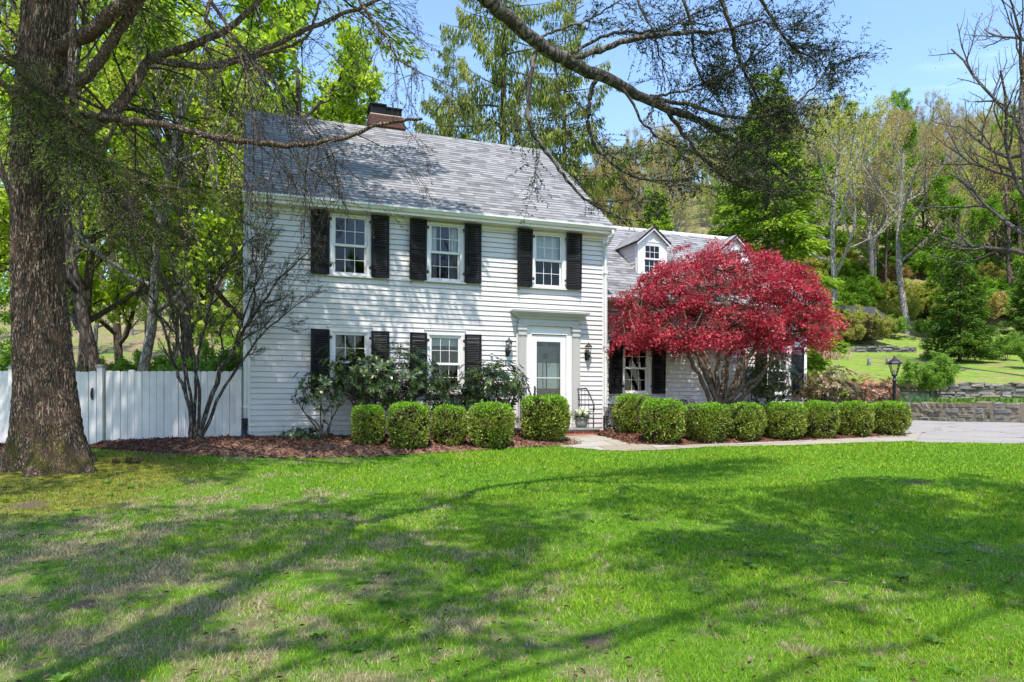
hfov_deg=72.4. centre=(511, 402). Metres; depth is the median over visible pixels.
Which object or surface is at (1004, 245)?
yellow tree
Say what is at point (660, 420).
box bush
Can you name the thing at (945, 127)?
hillside tree
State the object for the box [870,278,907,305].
woodland bush
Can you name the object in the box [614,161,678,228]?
hillside tree
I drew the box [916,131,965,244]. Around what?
hillside tree
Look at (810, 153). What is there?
hillside tree
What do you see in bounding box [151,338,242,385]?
green bush
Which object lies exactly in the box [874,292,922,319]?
woodland bush
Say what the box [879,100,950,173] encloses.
hillside tree
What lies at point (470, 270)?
house
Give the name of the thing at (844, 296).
woodland bush
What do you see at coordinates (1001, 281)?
woodland bush
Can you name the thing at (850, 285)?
woodland bush
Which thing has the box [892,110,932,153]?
hillside tree
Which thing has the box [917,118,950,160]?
hillside tree
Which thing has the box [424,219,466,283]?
window
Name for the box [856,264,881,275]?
woodland bush
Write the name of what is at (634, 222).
yellow tree
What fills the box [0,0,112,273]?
maple tree
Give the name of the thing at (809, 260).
woodland bush
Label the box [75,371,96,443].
garden gate
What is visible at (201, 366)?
green bush
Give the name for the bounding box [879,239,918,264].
woodland bush
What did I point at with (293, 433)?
evergreen
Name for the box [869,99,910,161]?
hillside tree
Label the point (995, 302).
woodland bush
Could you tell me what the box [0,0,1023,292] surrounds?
sky
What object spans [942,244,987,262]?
woodland bush
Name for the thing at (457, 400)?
rhododendron
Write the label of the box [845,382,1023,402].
stone wall
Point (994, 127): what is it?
green tree
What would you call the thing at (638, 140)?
hillside tree
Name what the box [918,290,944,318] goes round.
woodland bush
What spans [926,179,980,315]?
tree
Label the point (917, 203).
green tree
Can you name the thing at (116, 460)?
bark lump
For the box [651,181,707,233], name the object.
hillside tree
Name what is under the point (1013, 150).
hillside tree
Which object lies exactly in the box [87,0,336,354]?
maple tree
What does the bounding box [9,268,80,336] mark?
green tree
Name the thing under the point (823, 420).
box bush
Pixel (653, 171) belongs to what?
hillside tree
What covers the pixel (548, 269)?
window
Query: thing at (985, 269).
woodland bush
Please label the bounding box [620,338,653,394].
window
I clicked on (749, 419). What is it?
box bush
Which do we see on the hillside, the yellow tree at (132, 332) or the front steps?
the yellow tree at (132, 332)
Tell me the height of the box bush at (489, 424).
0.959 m
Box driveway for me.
[905,420,1023,442]
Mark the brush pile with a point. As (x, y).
(832, 355)
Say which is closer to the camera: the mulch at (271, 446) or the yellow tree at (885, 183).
the mulch at (271, 446)
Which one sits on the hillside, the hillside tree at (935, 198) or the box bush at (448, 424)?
the hillside tree at (935, 198)
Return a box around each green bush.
[0,344,10,371]
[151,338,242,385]
[198,350,271,377]
[821,331,849,356]
[826,321,855,338]
[837,306,870,327]
[837,318,867,346]
[851,318,877,343]
[862,309,899,344]
[883,312,911,338]
[896,350,962,400]
[913,317,931,336]
[984,331,1019,359]
[1005,333,1023,363]
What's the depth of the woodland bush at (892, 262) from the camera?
77.97 m
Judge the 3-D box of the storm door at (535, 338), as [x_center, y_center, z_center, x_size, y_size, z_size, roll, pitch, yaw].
[0.834,-0.498,15.825,0.850,2.075,0.099,0,0,-20]
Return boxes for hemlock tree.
[636,188,674,230]
[707,67,853,401]
[709,192,742,236]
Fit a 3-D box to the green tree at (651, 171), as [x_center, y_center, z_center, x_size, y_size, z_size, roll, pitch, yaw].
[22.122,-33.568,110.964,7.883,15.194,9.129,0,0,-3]
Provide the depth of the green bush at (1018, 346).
41.27 m
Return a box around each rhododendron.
[290,364,348,438]
[311,342,459,437]
[423,374,480,411]
[451,357,533,409]
[792,365,867,406]
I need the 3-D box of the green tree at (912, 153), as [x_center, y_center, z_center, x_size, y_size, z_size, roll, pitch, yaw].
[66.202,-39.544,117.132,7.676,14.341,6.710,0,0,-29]
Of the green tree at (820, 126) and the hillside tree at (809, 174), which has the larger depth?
the green tree at (820, 126)
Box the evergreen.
[274,426,333,439]
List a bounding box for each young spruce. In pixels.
[918,238,1006,361]
[998,256,1023,352]
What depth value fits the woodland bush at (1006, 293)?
63.66 m
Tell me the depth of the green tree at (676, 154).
119.61 m
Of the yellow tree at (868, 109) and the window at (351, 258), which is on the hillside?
the yellow tree at (868, 109)
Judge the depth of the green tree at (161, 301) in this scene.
61.76 m
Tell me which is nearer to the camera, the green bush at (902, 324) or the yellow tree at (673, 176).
the green bush at (902, 324)
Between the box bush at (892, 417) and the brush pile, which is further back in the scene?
the brush pile
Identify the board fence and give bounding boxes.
[0,365,242,442]
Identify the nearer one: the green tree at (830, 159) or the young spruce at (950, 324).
the young spruce at (950, 324)
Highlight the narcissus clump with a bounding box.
[897,392,938,402]
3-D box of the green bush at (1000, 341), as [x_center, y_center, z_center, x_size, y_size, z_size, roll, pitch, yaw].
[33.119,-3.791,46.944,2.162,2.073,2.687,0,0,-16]
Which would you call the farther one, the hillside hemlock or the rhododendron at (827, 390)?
the hillside hemlock
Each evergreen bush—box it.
[606,399,616,428]
[680,397,694,418]
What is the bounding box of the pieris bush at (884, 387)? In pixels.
[848,374,908,401]
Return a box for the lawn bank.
[847,377,1023,384]
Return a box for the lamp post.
[886,356,902,400]
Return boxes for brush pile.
[818,346,854,359]
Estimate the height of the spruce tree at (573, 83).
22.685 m
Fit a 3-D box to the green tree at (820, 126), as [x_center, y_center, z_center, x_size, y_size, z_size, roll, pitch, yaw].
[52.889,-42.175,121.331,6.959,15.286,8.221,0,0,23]
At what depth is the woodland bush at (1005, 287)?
65.59 m
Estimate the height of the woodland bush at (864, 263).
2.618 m
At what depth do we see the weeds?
5.62 m
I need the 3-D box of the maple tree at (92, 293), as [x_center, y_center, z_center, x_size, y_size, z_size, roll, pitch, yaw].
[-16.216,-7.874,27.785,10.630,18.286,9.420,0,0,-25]
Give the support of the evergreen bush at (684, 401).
on the mulch at (634, 438)
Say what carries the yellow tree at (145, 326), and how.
on the hillside
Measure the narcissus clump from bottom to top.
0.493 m
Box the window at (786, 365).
[765,345,792,394]
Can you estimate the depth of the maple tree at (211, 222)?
21.36 m
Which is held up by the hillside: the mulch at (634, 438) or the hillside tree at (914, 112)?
the hillside tree at (914, 112)
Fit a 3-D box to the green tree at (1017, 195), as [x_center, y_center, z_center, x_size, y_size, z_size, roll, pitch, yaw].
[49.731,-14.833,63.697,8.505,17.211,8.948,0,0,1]
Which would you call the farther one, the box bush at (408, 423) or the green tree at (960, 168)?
the green tree at (960, 168)
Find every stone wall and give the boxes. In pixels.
[827,346,916,352]
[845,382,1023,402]
[904,401,1023,422]
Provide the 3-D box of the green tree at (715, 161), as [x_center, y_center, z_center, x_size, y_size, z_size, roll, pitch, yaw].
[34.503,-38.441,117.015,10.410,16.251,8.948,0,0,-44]
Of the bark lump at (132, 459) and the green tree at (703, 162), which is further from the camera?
the green tree at (703, 162)
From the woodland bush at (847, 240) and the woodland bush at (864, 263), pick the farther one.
the woodland bush at (847, 240)
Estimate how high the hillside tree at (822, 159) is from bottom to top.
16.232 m
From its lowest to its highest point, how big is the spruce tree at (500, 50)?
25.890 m
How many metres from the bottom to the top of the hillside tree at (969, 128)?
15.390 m
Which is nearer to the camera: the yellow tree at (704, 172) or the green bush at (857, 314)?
the green bush at (857, 314)
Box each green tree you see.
[0,256,10,355]
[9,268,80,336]
[129,252,223,358]
[214,312,241,360]
[216,276,242,327]
[579,163,623,223]
[607,158,646,217]
[632,140,675,224]
[665,140,698,220]
[685,134,720,202]
[698,122,733,195]
[712,157,782,246]
[794,159,855,258]
[806,114,836,172]
[812,151,863,243]
[826,92,863,155]
[838,119,927,253]
[849,166,923,284]
[854,110,880,166]
[882,87,933,143]
[887,169,1009,310]
[890,144,950,247]
[896,126,925,173]
[951,140,988,188]
[966,158,1023,278]
[990,113,1018,160]
[1009,180,1023,279]
[1011,202,1023,272]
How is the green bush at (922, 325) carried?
on the hillside
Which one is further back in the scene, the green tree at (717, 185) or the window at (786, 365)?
the green tree at (717, 185)
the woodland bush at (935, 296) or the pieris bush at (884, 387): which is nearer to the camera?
the pieris bush at (884, 387)
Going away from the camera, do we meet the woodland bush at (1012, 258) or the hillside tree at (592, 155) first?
the woodland bush at (1012, 258)
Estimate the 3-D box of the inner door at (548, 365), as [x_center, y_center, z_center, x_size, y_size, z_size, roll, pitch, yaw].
[0.794,-0.500,15.943,0.840,2.080,0.071,0,0,-20]
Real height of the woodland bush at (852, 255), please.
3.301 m
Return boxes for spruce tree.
[413,0,581,180]
[421,34,484,140]
[512,0,622,220]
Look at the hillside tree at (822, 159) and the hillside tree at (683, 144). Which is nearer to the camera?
the hillside tree at (822, 159)
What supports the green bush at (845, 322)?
on the hillside
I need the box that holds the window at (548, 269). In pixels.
[530,229,567,289]
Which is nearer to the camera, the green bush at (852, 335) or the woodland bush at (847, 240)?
the green bush at (852, 335)
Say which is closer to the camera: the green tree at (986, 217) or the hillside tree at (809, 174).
the green tree at (986, 217)
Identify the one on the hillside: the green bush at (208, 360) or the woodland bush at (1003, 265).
the woodland bush at (1003, 265)
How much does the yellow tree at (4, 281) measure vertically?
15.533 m
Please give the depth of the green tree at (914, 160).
78.20 m
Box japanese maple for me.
[605,235,852,405]
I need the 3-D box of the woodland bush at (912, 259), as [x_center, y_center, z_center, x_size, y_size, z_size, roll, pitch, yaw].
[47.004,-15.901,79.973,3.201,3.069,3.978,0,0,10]
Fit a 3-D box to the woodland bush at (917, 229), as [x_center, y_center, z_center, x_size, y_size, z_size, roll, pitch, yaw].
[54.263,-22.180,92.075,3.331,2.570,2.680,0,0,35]
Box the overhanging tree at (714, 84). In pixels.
[476,0,891,238]
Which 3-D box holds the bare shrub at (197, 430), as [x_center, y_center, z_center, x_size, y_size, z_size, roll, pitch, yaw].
[-5.221,-1.646,12.918,4.135,4.766,1.674,0,0,5]
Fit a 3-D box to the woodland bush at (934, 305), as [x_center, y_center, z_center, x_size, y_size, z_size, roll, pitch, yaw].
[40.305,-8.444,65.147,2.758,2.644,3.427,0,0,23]
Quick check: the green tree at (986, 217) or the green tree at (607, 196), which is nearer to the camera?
the green tree at (986, 217)
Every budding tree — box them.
[758,84,907,333]
[839,91,990,333]
[844,129,907,281]
[895,0,1023,268]
[957,112,1023,317]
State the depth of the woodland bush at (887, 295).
67.94 m
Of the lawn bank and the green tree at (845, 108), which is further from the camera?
the green tree at (845, 108)
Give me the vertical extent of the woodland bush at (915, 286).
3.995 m
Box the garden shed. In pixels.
[838,306,886,341]
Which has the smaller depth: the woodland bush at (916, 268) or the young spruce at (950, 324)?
the young spruce at (950, 324)
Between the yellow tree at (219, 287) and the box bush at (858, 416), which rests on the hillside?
the yellow tree at (219, 287)
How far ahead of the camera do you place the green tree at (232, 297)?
61.55 m
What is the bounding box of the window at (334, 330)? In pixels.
[327,326,372,393]
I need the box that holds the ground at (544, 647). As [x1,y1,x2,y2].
[0,421,1023,681]
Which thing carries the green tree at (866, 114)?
on the hillside
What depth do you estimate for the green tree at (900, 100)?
149.93 m
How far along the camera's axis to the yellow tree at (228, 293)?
46.71 m
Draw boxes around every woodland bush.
[75,350,137,370]
[75,359,112,372]
[105,349,179,378]
[795,255,828,270]
[813,251,828,271]
[818,238,842,255]
[822,253,862,278]
[826,288,862,305]
[835,243,861,265]
[836,228,863,251]
[837,269,878,291]
[838,274,885,299]
[839,287,877,306]
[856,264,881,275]
[857,260,877,273]
[869,287,892,305]
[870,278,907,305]
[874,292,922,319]
[877,251,902,278]
[877,265,913,286]
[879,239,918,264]
[894,290,930,318]
[896,278,945,315]
[904,255,931,279]
[909,253,928,275]
[914,225,933,238]
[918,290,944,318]
[928,302,962,319]
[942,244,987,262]
[961,288,1016,324]
[962,262,1012,284]
[972,262,1000,276]
[973,255,1006,272]
[974,286,1013,323]
[975,272,1015,291]
[979,241,1005,261]
[982,236,1004,263]
[986,231,1016,246]
[997,285,1015,315]
[1002,284,1023,314]
[1004,242,1023,266]
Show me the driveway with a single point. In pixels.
(971, 432)
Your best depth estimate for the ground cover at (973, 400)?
28.30 m
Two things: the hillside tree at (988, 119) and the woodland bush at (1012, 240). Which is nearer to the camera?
the woodland bush at (1012, 240)
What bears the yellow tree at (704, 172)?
on the hillside
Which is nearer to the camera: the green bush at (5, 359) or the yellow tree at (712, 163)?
the green bush at (5, 359)
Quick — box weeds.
[1,466,1023,681]
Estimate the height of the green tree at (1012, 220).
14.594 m
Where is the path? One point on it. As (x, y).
(596, 442)
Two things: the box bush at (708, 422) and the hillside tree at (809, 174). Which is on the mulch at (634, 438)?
the box bush at (708, 422)
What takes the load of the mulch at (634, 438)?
on the ground at (544, 647)
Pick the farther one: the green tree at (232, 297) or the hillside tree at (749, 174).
the hillside tree at (749, 174)
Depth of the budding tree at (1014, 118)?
38.59 m
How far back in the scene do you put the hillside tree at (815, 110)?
136.89 m
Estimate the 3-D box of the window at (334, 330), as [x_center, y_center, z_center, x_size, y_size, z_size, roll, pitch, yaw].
[-3.323,-0.876,14.361,0.925,1.381,0.172,0,0,-20]
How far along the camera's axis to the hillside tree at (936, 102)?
150.41 m
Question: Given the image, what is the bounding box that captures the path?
[556,433,920,450]
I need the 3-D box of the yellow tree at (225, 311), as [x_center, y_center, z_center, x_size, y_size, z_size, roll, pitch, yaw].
[-21.219,-7.230,48.292,6.245,15.805,4.561,0,0,-6]
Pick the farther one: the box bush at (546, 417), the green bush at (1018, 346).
the green bush at (1018, 346)
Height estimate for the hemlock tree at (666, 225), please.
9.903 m
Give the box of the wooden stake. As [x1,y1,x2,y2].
[867,358,870,365]
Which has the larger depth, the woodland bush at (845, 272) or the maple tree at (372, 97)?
the woodland bush at (845, 272)
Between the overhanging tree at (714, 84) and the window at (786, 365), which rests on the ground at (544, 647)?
the overhanging tree at (714, 84)
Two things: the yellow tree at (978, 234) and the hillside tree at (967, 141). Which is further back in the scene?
the hillside tree at (967, 141)
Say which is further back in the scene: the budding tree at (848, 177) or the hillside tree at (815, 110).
the hillside tree at (815, 110)
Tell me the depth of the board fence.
13.61 m
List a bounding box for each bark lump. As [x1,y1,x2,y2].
[112,458,120,462]
[125,456,140,462]
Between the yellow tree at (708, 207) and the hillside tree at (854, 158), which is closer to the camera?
the yellow tree at (708, 207)
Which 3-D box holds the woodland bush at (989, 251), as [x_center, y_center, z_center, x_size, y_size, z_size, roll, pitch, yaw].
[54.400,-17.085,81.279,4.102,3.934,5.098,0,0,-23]
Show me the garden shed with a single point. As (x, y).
(869, 310)
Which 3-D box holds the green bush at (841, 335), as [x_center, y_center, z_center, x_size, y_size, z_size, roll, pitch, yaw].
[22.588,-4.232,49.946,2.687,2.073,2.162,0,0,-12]
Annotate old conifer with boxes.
[0,0,493,477]
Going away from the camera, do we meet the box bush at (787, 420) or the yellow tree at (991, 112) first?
the box bush at (787, 420)
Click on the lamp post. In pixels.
(894, 360)
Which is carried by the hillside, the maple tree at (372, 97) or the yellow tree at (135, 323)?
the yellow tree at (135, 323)
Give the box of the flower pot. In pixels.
[573,407,590,427]
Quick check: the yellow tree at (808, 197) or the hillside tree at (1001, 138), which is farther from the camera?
the hillside tree at (1001, 138)
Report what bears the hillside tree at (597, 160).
on the hillside
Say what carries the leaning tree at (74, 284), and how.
on the ground at (544, 647)
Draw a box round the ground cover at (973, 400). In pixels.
[931,397,1023,402]
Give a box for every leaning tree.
[0,0,156,431]
[0,0,272,371]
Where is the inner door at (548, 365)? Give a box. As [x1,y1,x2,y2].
[537,342,559,395]
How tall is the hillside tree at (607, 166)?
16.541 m
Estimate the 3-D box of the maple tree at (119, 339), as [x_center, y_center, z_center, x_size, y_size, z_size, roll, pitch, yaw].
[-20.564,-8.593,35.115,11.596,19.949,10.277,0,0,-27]
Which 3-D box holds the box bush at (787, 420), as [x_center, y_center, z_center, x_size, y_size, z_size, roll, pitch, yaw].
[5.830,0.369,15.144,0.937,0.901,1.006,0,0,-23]
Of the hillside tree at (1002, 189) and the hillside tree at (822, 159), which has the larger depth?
the hillside tree at (822, 159)
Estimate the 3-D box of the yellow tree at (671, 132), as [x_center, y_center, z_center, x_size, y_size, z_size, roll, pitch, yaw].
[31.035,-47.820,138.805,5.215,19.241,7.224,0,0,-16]
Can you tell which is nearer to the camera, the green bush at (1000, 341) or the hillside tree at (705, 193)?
the green bush at (1000, 341)
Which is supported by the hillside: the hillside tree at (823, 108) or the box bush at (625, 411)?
the hillside tree at (823, 108)
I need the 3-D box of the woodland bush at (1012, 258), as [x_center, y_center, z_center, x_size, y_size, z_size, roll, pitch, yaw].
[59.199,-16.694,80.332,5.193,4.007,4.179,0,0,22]
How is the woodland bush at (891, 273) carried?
on the hillside
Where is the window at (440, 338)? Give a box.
[424,329,465,393]
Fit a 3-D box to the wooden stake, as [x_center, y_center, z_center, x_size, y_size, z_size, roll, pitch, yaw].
[21.930,-2.389,43.000,0.220,0.770,0.209,0,0,0]
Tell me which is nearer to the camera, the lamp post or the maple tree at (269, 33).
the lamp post
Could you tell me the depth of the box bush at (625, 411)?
15.03 m
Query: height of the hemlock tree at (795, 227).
15.972 m
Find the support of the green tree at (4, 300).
on the hillside
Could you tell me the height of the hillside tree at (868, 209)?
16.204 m
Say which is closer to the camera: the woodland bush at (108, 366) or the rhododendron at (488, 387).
the rhododendron at (488, 387)
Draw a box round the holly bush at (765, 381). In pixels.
[741,349,803,405]
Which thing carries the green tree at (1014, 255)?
on the hillside
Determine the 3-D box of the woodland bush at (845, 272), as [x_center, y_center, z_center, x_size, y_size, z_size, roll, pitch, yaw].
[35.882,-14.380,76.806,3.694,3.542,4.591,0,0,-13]
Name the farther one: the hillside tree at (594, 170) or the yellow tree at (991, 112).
the yellow tree at (991, 112)
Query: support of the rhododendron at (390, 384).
on the mulch at (271, 446)
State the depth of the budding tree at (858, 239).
71.73 m
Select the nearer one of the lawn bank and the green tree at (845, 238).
the lawn bank
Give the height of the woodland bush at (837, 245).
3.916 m
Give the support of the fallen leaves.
on the ground at (544, 647)
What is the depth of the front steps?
15.25 m
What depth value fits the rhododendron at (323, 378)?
13.18 m
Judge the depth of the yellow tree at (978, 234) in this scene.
76.96 m
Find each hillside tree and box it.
[575,155,639,225]
[578,146,626,205]
[578,160,616,199]
[584,136,614,175]
[585,135,622,186]
[598,171,650,228]
[609,162,644,226]
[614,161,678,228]
[615,126,654,189]
[642,115,705,223]
[644,154,693,200]
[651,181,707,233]
[658,126,698,163]
[686,139,743,234]
[708,106,733,138]
[713,125,787,243]
[791,95,828,143]
[797,132,831,213]
[798,156,833,214]
[799,121,837,227]
[802,101,836,146]
[811,94,874,221]
[822,148,921,305]
[834,136,867,220]
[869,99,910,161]
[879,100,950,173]
[881,101,929,208]
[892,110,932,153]
[913,153,961,235]
[914,90,952,134]
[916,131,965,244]
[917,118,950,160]
[920,102,970,202]
[934,101,993,194]
[938,147,1020,260]
[948,126,1008,179]
[950,117,979,189]
[971,131,1023,266]
[972,111,1012,137]
[973,85,1017,138]
[984,120,1019,248]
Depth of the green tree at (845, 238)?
77.47 m
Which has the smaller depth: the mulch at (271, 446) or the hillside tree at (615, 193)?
the mulch at (271, 446)
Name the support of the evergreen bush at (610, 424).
on the mulch at (634, 438)
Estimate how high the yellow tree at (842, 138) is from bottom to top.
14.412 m
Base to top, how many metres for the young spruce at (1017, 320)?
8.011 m
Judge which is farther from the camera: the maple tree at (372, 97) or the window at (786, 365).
the maple tree at (372, 97)
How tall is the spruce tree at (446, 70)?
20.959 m
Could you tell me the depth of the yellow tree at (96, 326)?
58.07 m
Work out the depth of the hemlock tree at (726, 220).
37.97 m
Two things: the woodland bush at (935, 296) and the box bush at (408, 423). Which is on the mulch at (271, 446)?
the box bush at (408, 423)
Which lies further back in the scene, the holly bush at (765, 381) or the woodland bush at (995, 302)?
the woodland bush at (995, 302)
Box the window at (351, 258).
[327,211,372,278]
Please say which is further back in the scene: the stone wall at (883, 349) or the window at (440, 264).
the stone wall at (883, 349)
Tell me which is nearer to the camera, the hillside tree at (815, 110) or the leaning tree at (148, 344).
the leaning tree at (148, 344)
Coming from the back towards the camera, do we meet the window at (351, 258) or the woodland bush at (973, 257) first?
the woodland bush at (973, 257)
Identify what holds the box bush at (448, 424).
on the mulch at (271, 446)
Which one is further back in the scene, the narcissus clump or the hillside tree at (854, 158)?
the hillside tree at (854, 158)
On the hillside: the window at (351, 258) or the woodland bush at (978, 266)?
the woodland bush at (978, 266)
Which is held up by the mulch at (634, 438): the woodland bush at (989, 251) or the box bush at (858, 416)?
the box bush at (858, 416)
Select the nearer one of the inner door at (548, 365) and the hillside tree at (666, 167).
the inner door at (548, 365)
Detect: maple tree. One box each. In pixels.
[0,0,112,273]
[0,0,239,371]
[0,82,187,362]
[64,0,264,360]
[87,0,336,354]
[120,0,387,263]
[203,27,395,280]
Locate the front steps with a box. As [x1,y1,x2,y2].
[514,387,599,435]
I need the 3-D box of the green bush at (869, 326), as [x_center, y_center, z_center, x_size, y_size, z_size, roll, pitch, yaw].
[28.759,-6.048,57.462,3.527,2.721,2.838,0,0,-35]
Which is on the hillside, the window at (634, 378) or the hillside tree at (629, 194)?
the hillside tree at (629, 194)
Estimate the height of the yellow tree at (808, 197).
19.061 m
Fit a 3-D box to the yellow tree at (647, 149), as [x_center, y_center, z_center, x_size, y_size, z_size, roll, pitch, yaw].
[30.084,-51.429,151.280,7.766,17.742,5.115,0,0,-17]
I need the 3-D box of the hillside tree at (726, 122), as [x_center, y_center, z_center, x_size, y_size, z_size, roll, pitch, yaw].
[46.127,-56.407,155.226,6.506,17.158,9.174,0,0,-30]
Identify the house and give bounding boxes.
[242,102,816,436]
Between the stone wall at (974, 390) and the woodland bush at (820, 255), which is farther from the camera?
the woodland bush at (820, 255)
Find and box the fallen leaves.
[0,439,1023,681]
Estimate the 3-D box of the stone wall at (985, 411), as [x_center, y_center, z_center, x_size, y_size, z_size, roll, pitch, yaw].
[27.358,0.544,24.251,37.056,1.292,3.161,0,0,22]
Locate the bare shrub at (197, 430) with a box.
[113,184,337,439]
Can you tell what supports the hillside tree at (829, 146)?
on the hillside
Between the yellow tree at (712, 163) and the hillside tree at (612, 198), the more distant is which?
the yellow tree at (712, 163)
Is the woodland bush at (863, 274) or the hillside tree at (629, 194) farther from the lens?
the hillside tree at (629, 194)
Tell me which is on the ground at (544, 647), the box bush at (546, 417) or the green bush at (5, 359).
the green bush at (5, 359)
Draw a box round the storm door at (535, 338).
[532,335,565,397]
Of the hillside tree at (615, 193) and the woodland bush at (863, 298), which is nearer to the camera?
the woodland bush at (863, 298)
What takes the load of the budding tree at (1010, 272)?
on the hillside
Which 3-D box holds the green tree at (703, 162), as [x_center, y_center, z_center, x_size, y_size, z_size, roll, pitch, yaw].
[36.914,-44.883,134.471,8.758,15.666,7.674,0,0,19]
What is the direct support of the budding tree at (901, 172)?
on the hillside
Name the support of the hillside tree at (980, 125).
on the hillside
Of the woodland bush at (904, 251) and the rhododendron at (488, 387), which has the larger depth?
the woodland bush at (904, 251)
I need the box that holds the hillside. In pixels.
[0,168,1023,383]
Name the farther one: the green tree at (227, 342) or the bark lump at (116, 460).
the green tree at (227, 342)
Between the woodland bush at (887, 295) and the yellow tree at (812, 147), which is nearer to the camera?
the woodland bush at (887, 295)
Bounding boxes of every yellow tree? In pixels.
[0,271,9,305]
[67,229,148,348]
[104,244,149,335]
[105,235,133,335]
[124,264,161,332]
[159,212,240,359]
[191,226,225,336]
[219,274,242,329]
[610,202,645,228]
[635,136,661,177]
[642,177,692,230]
[651,154,692,231]
[659,117,685,166]
[674,145,709,227]
[690,162,736,229]
[698,139,726,227]
[756,145,829,268]
[802,116,835,200]
[833,109,852,171]
[856,99,879,126]
[865,138,919,244]
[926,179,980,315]
[946,143,996,244]
[960,142,1021,270]
[975,94,1004,133]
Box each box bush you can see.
[350,402,386,444]
[385,399,431,448]
[430,403,466,445]
[466,399,515,448]
[514,392,573,441]
[611,392,651,433]
[635,396,685,443]
[683,401,732,441]
[724,401,768,440]
[762,400,808,438]
[801,399,845,437]
[835,400,876,436]
[868,399,912,434]
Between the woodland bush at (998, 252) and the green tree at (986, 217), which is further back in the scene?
the woodland bush at (998, 252)
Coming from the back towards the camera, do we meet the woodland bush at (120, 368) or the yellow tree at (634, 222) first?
the yellow tree at (634, 222)
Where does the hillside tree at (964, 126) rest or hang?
on the hillside
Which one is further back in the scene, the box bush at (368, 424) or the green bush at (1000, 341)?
the green bush at (1000, 341)
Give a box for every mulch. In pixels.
[89,431,580,458]
[598,429,911,444]
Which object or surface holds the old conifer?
on the ground at (544, 647)
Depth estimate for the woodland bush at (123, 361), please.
30.35 m
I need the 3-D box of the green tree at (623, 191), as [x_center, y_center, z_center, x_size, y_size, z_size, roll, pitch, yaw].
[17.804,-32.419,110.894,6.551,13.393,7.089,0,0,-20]
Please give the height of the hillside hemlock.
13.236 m
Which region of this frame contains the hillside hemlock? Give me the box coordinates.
[612,151,638,217]
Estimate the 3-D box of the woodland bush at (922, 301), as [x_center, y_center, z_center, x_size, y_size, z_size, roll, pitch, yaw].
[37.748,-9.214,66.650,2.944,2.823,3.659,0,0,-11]
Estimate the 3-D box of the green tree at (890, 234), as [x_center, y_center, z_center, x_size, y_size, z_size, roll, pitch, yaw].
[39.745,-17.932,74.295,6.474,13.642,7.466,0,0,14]
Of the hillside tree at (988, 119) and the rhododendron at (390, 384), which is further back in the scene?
the hillside tree at (988, 119)
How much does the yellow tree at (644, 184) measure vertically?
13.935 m
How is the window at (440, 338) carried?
in the house
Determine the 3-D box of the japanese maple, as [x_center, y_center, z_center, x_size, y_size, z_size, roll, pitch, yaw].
[4.858,-1.882,16.382,5.625,3.982,4.554,0,0,0]
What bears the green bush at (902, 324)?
on the hillside
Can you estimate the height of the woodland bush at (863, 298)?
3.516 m
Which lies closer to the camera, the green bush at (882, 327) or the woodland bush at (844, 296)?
the green bush at (882, 327)
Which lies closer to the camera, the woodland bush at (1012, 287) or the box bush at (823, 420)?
the box bush at (823, 420)
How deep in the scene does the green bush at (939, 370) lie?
32.60 m
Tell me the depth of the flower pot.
15.37 m

